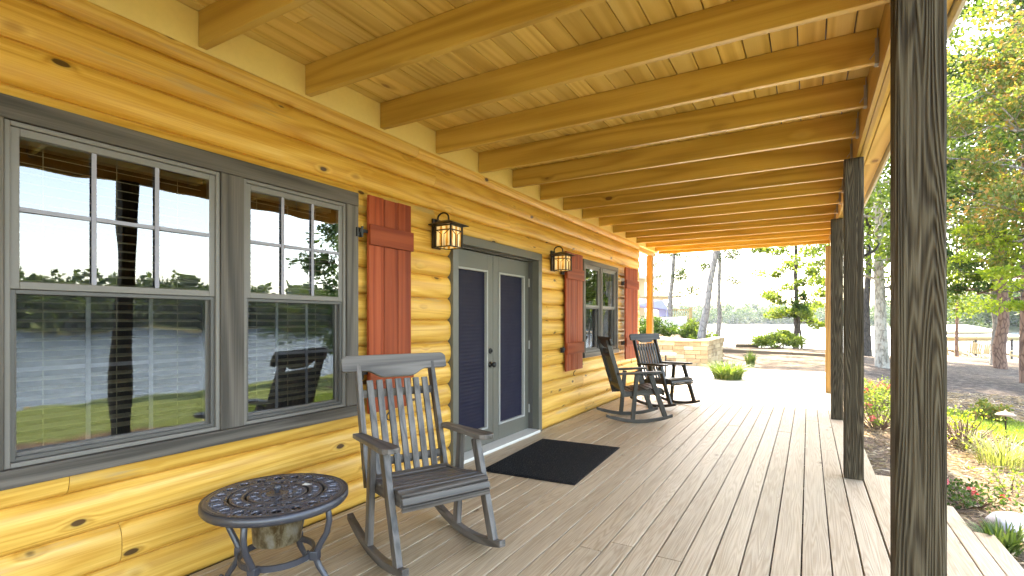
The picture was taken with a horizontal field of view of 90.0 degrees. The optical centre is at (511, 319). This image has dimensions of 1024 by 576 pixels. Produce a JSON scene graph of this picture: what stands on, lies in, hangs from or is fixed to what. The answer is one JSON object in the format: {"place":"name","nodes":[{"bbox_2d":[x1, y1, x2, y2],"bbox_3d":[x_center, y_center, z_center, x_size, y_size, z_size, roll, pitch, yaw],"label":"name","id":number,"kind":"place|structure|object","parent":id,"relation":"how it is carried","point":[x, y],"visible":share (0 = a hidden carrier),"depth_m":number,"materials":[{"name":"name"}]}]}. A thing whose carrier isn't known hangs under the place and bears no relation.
{"place":"outdoors","nodes":[
{"label":"outdoors","id":0,"kind":"place"},
{"bbox_2d":[639,0,1022,311],"label":"sky","id":1,"kind":"structure","parent":0,"point":[742,269],"materials":[{"name":"white"}]},
{"bbox_2d":[645,306,1023,575],"bbox_3d":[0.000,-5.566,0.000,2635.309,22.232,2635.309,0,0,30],"label":"ground","id":2,"kind":"structure","parent":0,"point":[968,375],"depth_m":14.33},
{"bbox_2d":[0,0,639,575],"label":"log house","id":3,"kind":"structure","parent":2,"relation":"on","point":[214,270],"depth_m":3.37,"materials":[{"name":"yellow wood"}]},
{"bbox_2d":[0,93,358,490],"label":"window","id":4,"kind":"structure","parent":3,"relation":"in","point":[231,183],"depth_m":2.65,"materials":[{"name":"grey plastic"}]},
{"bbox_2d":[428,212,468,249],"bbox_3d":[-0.554,-0.779,4.418,0.270,0.318,0.250,0,0,30],"label":"wall lantern","id":5,"kind":"object","parent":3,"relation":"attached to","point":[447,234],"depth_m":4.37,"materials":[{"name":"brown metal"}]},
{"bbox_2d":[459,249,496,451],"bbox_3d":[-0.398,0.307,5.160,0.116,2.009,0.814,0,0,30],"label":"door","id":6,"kind":"structure","parent":3,"relation":"in","point":[476,364],"depth_m":5.27,"materials":[{"name":"grey paint"}]},
{"bbox_2d":[493,256,529,440],"bbox_3d":[-0.011,0.307,5.884,0.060,2.009,0.814,0,0,30],"label":"door","id":7,"kind":"structure","parent":3,"relation":"in","point":[511,282],"depth_m":5.87,"materials":[{"name":"grey paint"}]},
{"bbox_2d":[87,0,966,256],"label":"porch roof","id":8,"kind":"structure","parent":3,"relation":"attached to","point":[652,127],"depth_m":3.52,"materials":[{"name":"wood"}]},
{"bbox_2d":[646,255,653,377],"bbox_3d":[2.965,-0.015,10.996,0.126,2.727,0.126,0,0,30],"label":"porch post","id":9,"kind":"object","parent":8,"relation":"attached to","point":[649,294],"visible":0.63,"depth_m":10.95,"materials":[{"name":"orange wood"}]},
{"bbox_2d":[550,246,575,271],"bbox_3d":[0.630,-0.779,6.460,0.270,0.318,0.250,0,0,30],"label":"wall lantern","id":10,"kind":"object","parent":3,"relation":"attached to","point":[559,261],"depth_m":6.41,"materials":[{"name":"brown metal"}]},
{"bbox_2d":[583,259,618,357],"bbox_3d":[1.387,-0.167,8.062,0.110,1.435,1.540,0,0,30],"label":"window","id":11,"kind":"structure","parent":3,"relation":"in","point":[599,268],"depth_m":8.00,"materials":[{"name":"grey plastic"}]},
{"bbox_2d":[189,384,889,575],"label":"porch deck","id":12,"kind":"structure","parent":2,"relation":"on","point":[696,489],"depth_m":3.61,"materials":[{"name":"beige wood"}]},
{"bbox_2d":[198,473,348,575],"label":"side table","id":13,"kind":"object","parent":12,"relation":"on","point":[273,511],"visible":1,"depth_m":2.50,"materials":[{"name":"grey metal"}]},
{"bbox_2d":[340,352,504,575],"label":"rocking chair","id":14,"kind":"object","parent":12,"relation":"on","point":[435,484],"visible":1,"depth_m":3.17,"materials":[{"name":"grey wood"}]},
{"bbox_2d":[486,439,619,484],"bbox_3d":[0.429,1.343,4.987,0.890,0.012,1.380,0,0,27],"label":"door mat","id":15,"kind":"object","parent":12,"relation":"on","point":[564,462],"depth_m":4.84,"materials":[{"name":"black rubber"}]},
{"bbox_2d":[596,336,672,422],"bbox_3d":[1.654,0.787,6.998,0.881,1.123,0.724,0,0,-3],"label":"rocking chair","id":16,"kind":"object","parent":12,"relation":"on","point":[635,390],"visible":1,"depth_m":6.74,"materials":[{"name":"grey wood"}]},
{"bbox_2d":[629,333,699,406],"bbox_3d":[2.423,0.787,8.148,0.724,1.123,0.881,0,0,-35],"label":"rocking chair","id":17,"kind":"object","parent":12,"relation":"on","point":[651,363],"visible":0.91,"depth_m":8.26,"materials":[{"name":"grey wood"}]},
{"bbox_2d":[825,246,830,392],"bbox_3d":[5.903,-0.011,9.524,0.131,2.721,0.131,0,0,30],"label":"porch post","id":18,"kind":"object","parent":12,"relation":"on","point":[827,319],"visible":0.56,"depth_m":9.48,"materials":[{"name":"orange wood"}]},
{"bbox_2d":[831,218,842,419],"bbox_3d":[4.434,-0.011,6.989,0.141,2.721,0.141,0,0,30],"label":"porch post","id":19,"kind":"object","parent":12,"relation":"on","point":[836,319],"visible":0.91,"depth_m":6.93,"materials":[{"name":"brown wood"}]},
{"bbox_2d":[843,157,863,480],"bbox_3d":[2.929,-0.011,4.393,0.141,2.721,0.141,0,0,30],"label":"porch post","id":20,"kind":"object","parent":12,"relation":"on","point":[853,318],"visible":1,"depth_m":4.33,"materials":[{"name":"brown wood"}]},
{"bbox_2d":[864,242,879,257],"bbox_3d":[3.042,-0.594,4.328,0.119,0.129,0.040,0,0,30],"label":"plant hook","id":21,"kind":"object","parent":20,"relation":"attached to","point":[870,252],"visible":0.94,"depth_m":4.33,"materials":[{"name":"black metal"}]},
{"bbox_2d":[890,0,946,575],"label":"porch post","id":22,"kind":"object","parent":12,"relation":"on","point":[918,287],"visible":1,"depth_m":1.75,"materials":[{"name":"brown wood"}]},
{"bbox_2d":[639,316,678,336],"bbox_3d":[5.678,0.275,20.960,2.388,1.054,2.261,0,0,-32],"label":"dark bush","id":23,"kind":"object","parent":2,"relation":"on","point":[672,330],"visible":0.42,"depth_m":20.43,"materials":[{"name":"green plant"}]},
{"bbox_2d":[639,266,681,317],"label":"neighbour house","id":24,"kind":"structure","parent":2,"relation":"on","point":[642,278],"depth_m":35.56,"materials":[{"name":"beige"}]},
{"bbox_2d":[639,299,686,333],"bbox_3d":[7.909,-0.080,26.999,4.000,2.100,1.700,0,0,0],"label":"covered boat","id":25,"kind":"object","parent":2,"relation":"on","point":[660,306],"visible":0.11,"depth_m":26.41,"materials":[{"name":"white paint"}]},
{"bbox_2d":[642,252,708,316],"bbox_3d":[10.070,-5.253,31.837,4.769,13.168,4.582,0,0,30],"label":"pine tree","id":26,"kind":"object","parent":2,"relation":"on","point":[683,274],"visible":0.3,"depth_m":31.78,"materials":[{"name":"green plant"}]},
{"bbox_2d":[659,307,691,320],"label":"raised deck","id":27,"kind":"structure","parent":2,"relation":"on","point":[690,312],"depth_m":31.96,"materials":[{"name":"beige wood"}]},
{"bbox_2d":[660,336,693,339],"bbox_3d":[5.935,0.697,19.000,1.661,0.242,0.140,0,0,0],"label":"landscape timber","id":28,"kind":"object","parent":2,"relation":"on","point":[670,338],"visible":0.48,"depth_m":18.93,"materials":[{"name":"beige"}]},
{"bbox_2d":[640,337,724,366],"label":"stone wall","id":29,"kind":"structure","parent":2,"relation":"on","point":[699,352],"depth_m":15.49,"materials":[{"name":"beige stone"}]},
{"bbox_2d":[675,317,718,339],"bbox_3d":[9.006,0.656,24.983,2.115,1.609,2.360,0,0,-23],"label":"dark bush","id":30,"kind":"object","parent":2,"relation":"on","point":[688,331],"visible":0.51,"depth_m":24.78,"materials":[{"name":"green plant"}]},
{"bbox_2d":[697,251,718,339],"bbox_3d":[10.883,-6.430,24.036,4.796,16.098,4.470,0,0,3],"label":"pine tree","id":31,"kind":"object","parent":2,"relation":"on","point":[702,329],"visible":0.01,"depth_m":23.88,"materials":[{"name":"grey plant"}]},
{"bbox_2d":[691,249,749,336],"bbox_3d":[12.675,-5.239,31.045,3.844,14.166,4.664,0,0,30],"label":"pine tree","id":32,"kind":"object","parent":2,"relation":"on","point":[729,254],"visible":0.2,"depth_m":30.92,"materials":[{"name":"grey plant"}]},
{"bbox_2d":[644,365,824,393],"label":"patio","id":33,"kind":"structure","parent":2,"relation":"on","point":[794,380],"depth_m":11.72,"materials":[{"name":"concrete"}]},
{"bbox_2d":[660,353,675,376],"bbox_3d":[3.690,1.079,12.300,0.500,0.565,0.500,0,0,30],"label":"patio table","id":34,"kind":"object","parent":33,"relation":"on","point":[665,354],"visible":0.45,"depth_m":12.19,"materials":[{"name":"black metal"}]},
{"bbox_2d":[697,358,758,379],"bbox_3d":[5.006,1.131,11.860,1.564,0.479,1.623,0,0,30],"label":"daylily clump","id":35,"kind":"object","parent":33,"relation":"on","point":[726,371],"visible":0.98,"depth_m":11.64,"materials":[{"name":"green plant"}]},
{"bbox_2d":[735,344,757,346],"bbox_3d":[12.401,1.349,27.000,1.179,0.190,0.200,0,0,0],"label":"landscape timber","id":36,"kind":"object","parent":2,"relation":"on","point":[744,345],"visible":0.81,"depth_m":26.90,"materials":[{"name":"brown wood"}]},
{"bbox_2d":[742,350,759,366],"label":"daylily clump","id":37,"kind":"object","parent":2,"relation":"on","point":[751,359],"visible":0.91,"depth_m":15.52,"materials":[{"name":"green plant"}]},
{"bbox_2d":[723,349,824,356],"bbox_3d":[10.925,1.389,21.574,4.590,0.256,0.220,0,0,35],"label":"landscape timber","id":38,"kind":"object","parent":2,"relation":"on","point":[770,352],"visible":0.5,"depth_m":21.48,"materials":[{"name":"brown wood"}]},
{"bbox_2d":[746,328,808,348],"bbox_3d":[13.664,0.930,26.425,2.929,1.120,2.824,0,0,30],"label":"rounded bush","id":39,"kind":"object","parent":2,"relation":"on","point":[784,338],"visible":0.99,"depth_m":25.97,"materials":[{"name":"green plant"}]},
{"bbox_2d":[749,244,828,347],"bbox_3d":[17.394,-3.501,30.991,5.464,11.156,6.074,0,0,30],"label":"shore tree","id":40,"kind":"object","parent":2,"relation":"on","point":[772,296],"visible":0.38,"depth_m":30.85,"materials":[{"name":"green plant"}]},
{"bbox_2d":[778,290,816,347],"bbox_3d":[16.973,0.148,30.448,2.040,3.802,1.798,0,0,30],"label":"shore tree","id":41,"kind":"object","parent":2,"relation":"on","point":[803,298],"visible":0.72,"depth_m":30.34,"materials":[{"name":"green plant"}]},
{"bbox_2d":[662,283,1019,327],"bbox_3d":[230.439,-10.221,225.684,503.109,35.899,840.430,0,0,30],"label":"forest","id":42,"kind":"object","parent":2,"relation":"on","point":[751,312],"visible":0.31,"depth_m":509.80,"materials":[{"name":"green plant"}]},
{"bbox_2d":[864,387,889,429],"bbox_3d":[5.491,1.357,7.740,1.039,0.664,0.936,0,0,30],"label":"rose bush","id":43,"kind":"object","parent":2,"relation":"on","point":[875,421],"visible":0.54,"depth_m":7.73,"materials":[{"name":"green plant"}]},
{"bbox_2d":[864,378,889,409],"bbox_3d":[6.611,1.378,9.383,0.965,0.610,1.076,0,0,-34],"label":"rose bush","id":44,"kind":"object","parent":2,"relation":"on","point":[879,391],"visible":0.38,"depth_m":9.32,"materials":[{"name":"green plant"}]},
{"bbox_2d":[864,375,889,405],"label":"rose bush","id":45,"kind":"object","parent":2,"relation":"on","point":[885,384],"visible":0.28,"depth_m":9.79,"materials":[{"name":"green plant"}]},
{"bbox_2d":[784,0,1021,368],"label":"sycamore tree","id":46,"kind":"object","parent":2,"relation":"on","point":[881,255],"visible":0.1,"depth_m":18.27,"materials":[{"name":"green plant"}]},
{"bbox_2d":[809,33,1010,355],"bbox_3d":[18.242,-6.617,25.787,10.834,17.212,10.930,0,0,-6],"label":"shore tree","id":47,"kind":"object","parent":2,"relation":"on","point":[867,332],"visible":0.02,"depth_m":25.84,"materials":[{"name":"green plant"}]},
{"bbox_2d":[864,379,1023,567],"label":"pine straw","id":48,"kind":"object","parent":2,"relation":"on","point":[980,431],"visible":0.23,"depth_m":6.25,"materials":[{"name":"brown plant"}]},
{"bbox_2d":[864,17,1023,364],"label":"shade tree","id":49,"kind":"object","parent":2,"relation":"on","point":[957,276],"visible":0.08,"depth_m":24.94,"materials":[{"name":"green plant"}]},
{"bbox_2d":[876,475,1023,575],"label":"porch step","id":50,"kind":"object","parent":2,"relation":"on","point":[970,552],"visible":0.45,"depth_m":3.35,"materials":[{"name":"beige wood"}]},
{"bbox_2d":[947,341,967,355],"bbox_3d":[30.482,1.957,35.000,0.990,1.009,0.780,0,0,0],"label":"adirondack chair","id":51,"kind":"object","parent":2,"relation":"on","point":[962,345],"visible":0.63,"depth_m":34.94,"materials":[{"name":"beige wood"}]},
{"bbox_2d":[965,343,982,357],"bbox_3d":[31.120,2.024,34.435,0.780,1.009,0.990,0,0,30],"label":"adirondack chair","id":52,"kind":"object","parent":2,"relation":"on","point":[974,346],"visible":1,"depth_m":34.24,"materials":[{"name":"beige wood"}]},
{"bbox_2d":[947,161,1012,356],"bbox_3d":[28.781,-4.531,32.781,5.690,14.086,6.858,0,0,6],"label":"pine tree","id":53,"kind":"object","parent":2,"relation":"on","point":[956,346],"visible":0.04,"depth_m":32.93,"materials":[{"name":"green plant"}]},
{"bbox_2d":[947,336,1018,358],"bbox_3d":[35.766,2.190,38.000,13.321,2.020,0.257,0,0,-9],"label":"shore fence","id":54,"kind":"object","parent":2,"relation":"on","point":[1010,338],"visible":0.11,"depth_m":37.72,"materials":[{"name":"beige wood"}]},
{"bbox_2d":[977,343,989,357],"bbox_3d":[32.410,2.085,34.927,0.780,1.009,0.990,0,0,15],"label":"adirondack chair","id":55,"kind":"object","parent":2,"relation":"on","point":[986,349],"visible":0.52,"depth_m":34.76,"materials":[{"name":"beige wood"}]},
{"bbox_2d":[947,405,1020,450],"bbox_3d":[5.930,1.417,6.670,1.143,0.591,1.157,0,0,30],"label":"bare shrub","id":56,"kind":"object","parent":2,"relation":"on","point":[958,443],"visible":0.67,"depth_m":6.64,"materials":[{"name":"yellow plant"}]},
{"bbox_2d":[947,37,1022,369],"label":"pine tree","id":57,"kind":"object","parent":2,"relation":"on","point":[999,355],"visible":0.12,"depth_m":22.79,"materials":[{"name":"green plant"}]},
{"bbox_2d":[947,0,1023,270],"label":"maple tree","id":58,"kind":"object","parent":2,"relation":"on","point":[990,112],"visible":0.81,"depth_m":13.39,"materials":[{"name":"green plant"}]},
{"bbox_2d":[947,0,1023,382],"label":"pine tree","id":59,"kind":"object","parent":2,"relation":"on","point":[1007,145],"visible":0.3,"depth_m":15.56,"materials":[{"name":"green plant"}]},
{"bbox_2d":[947,477,1023,512],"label":"shrub","id":60,"kind":"object","parent":2,"relation":"on","point":[972,493],"visible":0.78,"depth_m":4.48,"materials":[{"name":"green plant"}]},
{"bbox_2d":[949,201,1023,315],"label":"dogwood tree","id":61,"kind":"object","parent":2,"relation":"on","point":[998,272],"visible":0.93,"depth_m":13.62,"materials":[{"name":"green plant"}]},
{"bbox_2d":[952,430,1023,470],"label":"grass clump","id":62,"kind":"object","parent":2,"relation":"on","point":[997,458],"visible":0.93,"depth_m":5.91,"materials":[{"name":"plant"}]},
{"bbox_2d":[957,514,1023,556],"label":"lily clump","id":63,"kind":"object","parent":2,"relation":"on","point":[1010,540],"visible":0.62,"depth_m":3.63,"materials":[{"name":"green plant"}]},
{"bbox_2d":[967,397,1013,421],"bbox_3d":[8.448,1.593,9.054,0.726,0.424,0.625,0,0,-40],"label":"shrub","id":64,"kind":"object","parent":2,"relation":"on","point":[988,409],"visible":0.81,"depth_m":8.96,"materials":[{"name":"green plant"}]},
{"bbox_2d":[967,466,1023,494],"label":"shrub","id":65,"kind":"object","parent":2,"relation":"on","point":[1012,487],"visible":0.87,"depth_m":5.13,"materials":[{"name":"yellow plant"}]},
{"bbox_2d":[985,511,1023,540],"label":"boulder","id":66,"kind":"object","parent":2,"relation":"on","point":[1016,518],"visible":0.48,"depth_m":3.93,"materials":[{"name":"white stone"}]},
{"bbox_2d":[995,410,1015,437],"bbox_3d":[7.192,1.546,7.460,0.236,0.475,0.236,0,0,30],"label":"path light","id":67,"kind":"object","parent":2,"relation":"on","point":[1006,413],"visible":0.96,"depth_m":7.44,"materials":[{"name":"silver metal"}]},
{"bbox_2d":[1006,349,1018,358],"bbox_3d":[34.414,2.204,34.974,0.990,1.009,0.780,0,0,20],"label":"adirondack chair","id":68,"kind":"object","parent":2,"relation":"on","point":[1016,355],"visible":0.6,"depth_m":34.85,"materials":[{"name":"yellow wood"}]},
{"bbox_2d":[679,324,1018,359],"bbox_3d":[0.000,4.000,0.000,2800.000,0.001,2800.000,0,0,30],"label":"lake water","id":69,"kind":"structure","parent":0,"point":[733,334],"depth_m":141.25,"materials":[{"name":"white liquid"}]},
{"bbox_2d":[871,324,1018,354],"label":"dock","id":70,"kind":"object","parent":69,"relation":"in","point":[965,330],"visible":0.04,"depth_m":49.66,"materials":[{"name":"white paint"}]},
{"bbox_2d":[947,408,1023,445],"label":"lawn grass","id":71,"kind":"structure","parent":0,"point":[1011,427],"depth_m":8.47,"materials":[{"name":"green plant"}]}
]}

